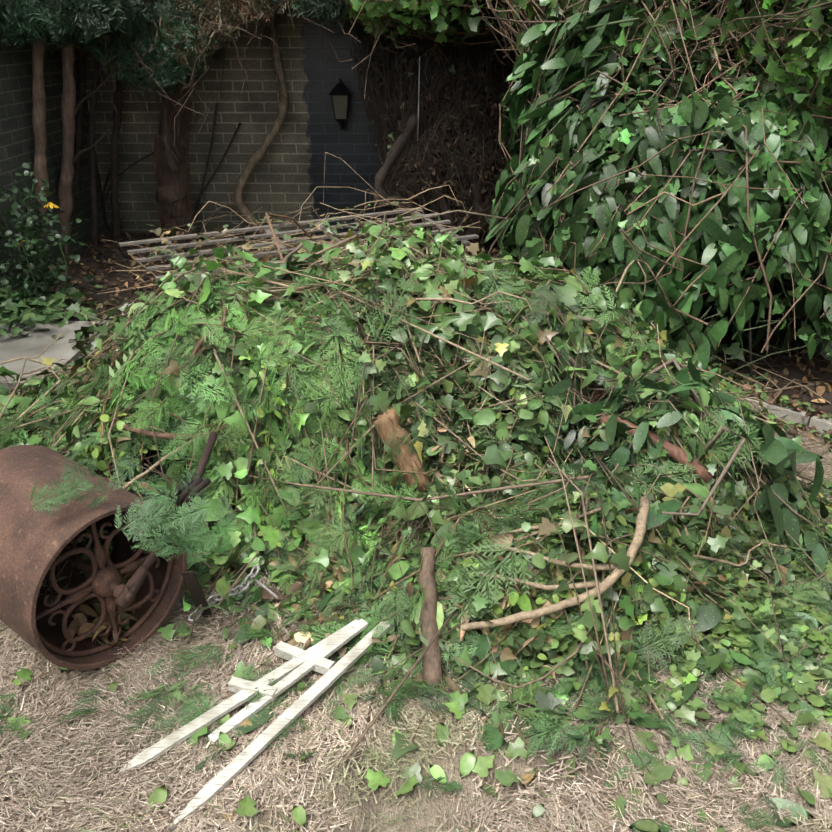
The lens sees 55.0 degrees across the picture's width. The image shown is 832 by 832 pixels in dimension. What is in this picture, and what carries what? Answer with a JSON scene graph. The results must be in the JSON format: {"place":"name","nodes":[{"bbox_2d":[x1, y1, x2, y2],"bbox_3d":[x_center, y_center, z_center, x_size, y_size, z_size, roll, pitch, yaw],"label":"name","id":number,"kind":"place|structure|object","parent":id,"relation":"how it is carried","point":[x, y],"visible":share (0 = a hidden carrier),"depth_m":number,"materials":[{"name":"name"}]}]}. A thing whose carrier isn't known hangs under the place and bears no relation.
{"place":"outdoors","nodes":[
{"label":"outdoors","id":0,"kind":"place"},
{"bbox_2d":[0,321,107,388],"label":"concrete path","id":1,"kind":"structure","parent":0,"point":[37,343],"depth_m":4.11,"materials":[{"name":"grey concrete"}]},
{"bbox_2d":[0,233,831,831],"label":"ground","id":2,"kind":"structure","parent":0,"point":[446,801],"depth_m":1.86,"materials":[{"name":"beige plant"}]},
{"bbox_2d":[0,35,108,289],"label":"wall","id":3,"kind":"structure","parent":2,"relation":"on","point":[17,144],"depth_m":5.28,"materials":[{"name":"brick"}]},
{"bbox_2d":[0,432,217,669],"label":"rusty roller","id":4,"kind":"object","parent":2,"relation":"on","point":[34,544],"visible":0.85,"depth_m":2.05,"materials":[{"name":"brown metal"}]},
{"bbox_2d":[68,598,141,645],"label":"dry leaves","id":5,"kind":"object","parent":4,"relation":"in","point":[79,618],"visible":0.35,"depth_m":2.19,"materials":[{"name":"brown plant"}]},
{"bbox_2d":[28,450,237,565],"bbox_3d":[-0.677,0.236,1.952,0.482,0.285,0.232,6,27,11],"label":"conifer sprig","id":6,"kind":"object","parent":4,"relation":"on","point":[180,522],"visible":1,"depth_m":1.91,"materials":[{"name":"green plant"}]},
{"bbox_2d":[164,478,212,616],"bbox_3d":[-0.588,0.375,2.093,0.108,0.528,0.182,-16,30,-30],"label":"metal bar","id":7,"kind":"object","parent":2,"relation":"on","point":[192,582],"visible":0.52,"depth_m":2.07,"materials":[{"name":"brown metal"}]},
{"bbox_2d":[78,9,574,234],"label":"back wall","id":8,"kind":"structure","parent":2,"relation":"on","point":[286,176],"depth_m":6.18,"materials":[{"name":"brick"}]},
{"bbox_2d":[328,78,351,129],"bbox_3d":[-0.555,-2.316,5.956,0.165,0.370,0.206,1,26,1],"label":"wall lantern","id":9,"kind":"object","parent":8,"relation":"attached to","point":[340,88],"visible":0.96,"depth_m":5.86,"materials":[{"name":"black metal"}]},
{"bbox_2d":[332,95,349,118],"bbox_3d":[-0.556,-2.303,5.939,0.125,0.170,0.125,1,26,1],"label":"lantern glass","id":10,"kind":"object","parent":9,"relation":"attached to","point":[340,105],"visible":0.75,"depth_m":5.89,"materials":[{"name":"white glass"}]},
{"bbox_2d":[0,210,831,773],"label":"pile","id":11,"kind":"object","parent":2,"relation":"on","point":[386,424],"depth_m":2.46,"materials":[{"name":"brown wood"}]},
{"bbox_2d":[119,208,478,280],"bbox_3d":[-0.609,-0.902,4.118,1.719,0.090,0.800,-10,28,-19],"label":"wooden trellis","id":12,"kind":"object","parent":11,"relation":"on","point":[268,232],"visible":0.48,"depth_m":4.17,"materials":[{"name":"brown wood"}]},
{"bbox_2d":[103,152,480,279],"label":"twigs","id":13,"kind":"object","parent":12,"relation":"on","point":[281,243],"visible":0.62,"depth_m":4.14,"materials":[{"name":"brown wood"}]},
{"bbox_2d":[143,200,463,271],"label":"trellis ivy leaves","id":14,"kind":"object","parent":12,"relation":"on","point":[157,231],"visible":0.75,"depth_m":4.12,"materials":[{"name":"green plant"}]},
{"bbox_2d":[76,248,807,721],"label":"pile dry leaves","id":15,"kind":"object","parent":11,"relation":"on","point":[302,636],"visible":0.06,"depth_m":2.25,"materials":[{"name":"green plant"}]},
{"bbox_2d":[0,214,831,831],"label":"ivy foliage","id":16,"kind":"object","parent":2,"relation":"on","point":[506,346],"visible":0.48,"depth_m":2.41,"materials":[{"name":"green plant"}]},
{"bbox_2d":[188,565,278,621],"bbox_3d":[-0.528,0.501,2.272,0.254,0.073,0.111,-11,28,-21],"label":"chain","id":17,"kind":"object","parent":16,"relation":"on","point":[246,582],"visible":0.85,"depth_m":2.30,"materials":[{"name":"metal"}]},
{"bbox_2d":[0,241,831,831],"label":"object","id":18,"kind":"object","parent":2,"relation":"on","point":[188,391],"visible":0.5,"depth_m":2.42,"materials":[{"name":"green plant"}]},
{"bbox_2d":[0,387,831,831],"bbox_3d":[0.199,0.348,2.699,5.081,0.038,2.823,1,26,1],"label":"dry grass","id":19,"kind":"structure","parent":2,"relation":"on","point":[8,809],"depth_m":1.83,"materials":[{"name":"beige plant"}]},
{"bbox_2d":[120,619,390,829],"bbox_3d":[-0.359,0.683,1.965,0.222,0.076,0.727,20,32,35],"label":"picket fence piece","id":20,"kind":"object","parent":19,"relation":"on","point":[298,665],"visible":0.98,"depth_m":1.95,"materials":[{"name":"paint"}]},
{"bbox_2d":[0,0,831,393],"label":"trees and shrubs","id":21,"kind":"object","parent":2,"relation":"on","point":[172,174],"visible":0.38,"depth_m":5.40,"materials":[{"name":"brown plant"}]},
{"bbox_2d":[0,0,488,94],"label":"overhanging foliage","id":22,"kind":"object","parent":21,"relation":"on","point":[55,22],"visible":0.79,"depth_m":5.13,"materials":[{"name":"green plant"}]},
{"bbox_2d":[0,0,831,364],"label":"ivy leaves","id":23,"kind":"object","parent":2,"relation":"on","point":[26,306],"visible":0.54,"depth_m":3.49,"materials":[{"name":"green plant"}]},
{"bbox_2d":[18,0,831,452],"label":"dry leaf litter","id":24,"kind":"object","parent":2,"relation":"on","point":[794,402],"visible":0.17,"depth_m":5.38,"materials":[{"name":"brown plant"}]},
{"bbox_2d":[34,251,831,831],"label":"leaves","id":25,"kind":"object","parent":2,"relation":"on","point":[784,453],"visible":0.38,"depth_m":2.45,"materials":[{"name":"green plant"}]},
{"bbox_2d":[377,0,831,303],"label":"vines","id":26,"kind":"object","parent":2,"relation":"on","point":[466,72],"visible":0.1,"depth_m":5.49,"materials":[{"name":"plant"}]},
{"bbox_2d":[483,0,831,377],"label":"aucuba shrub leaves","id":27,"kind":"object","parent":2,"relation":"on","point":[711,243],"visible":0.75,"depth_m":3.41,"materials":[{"name":"green plant"}]},
{"bbox_2d":[738,396,831,434],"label":"edging kerb","id":28,"kind":"structure","parent":2,"relation":"on","point":[821,424],"depth_m":3.35,"materials":[{"name":"concrete"}]}
]}

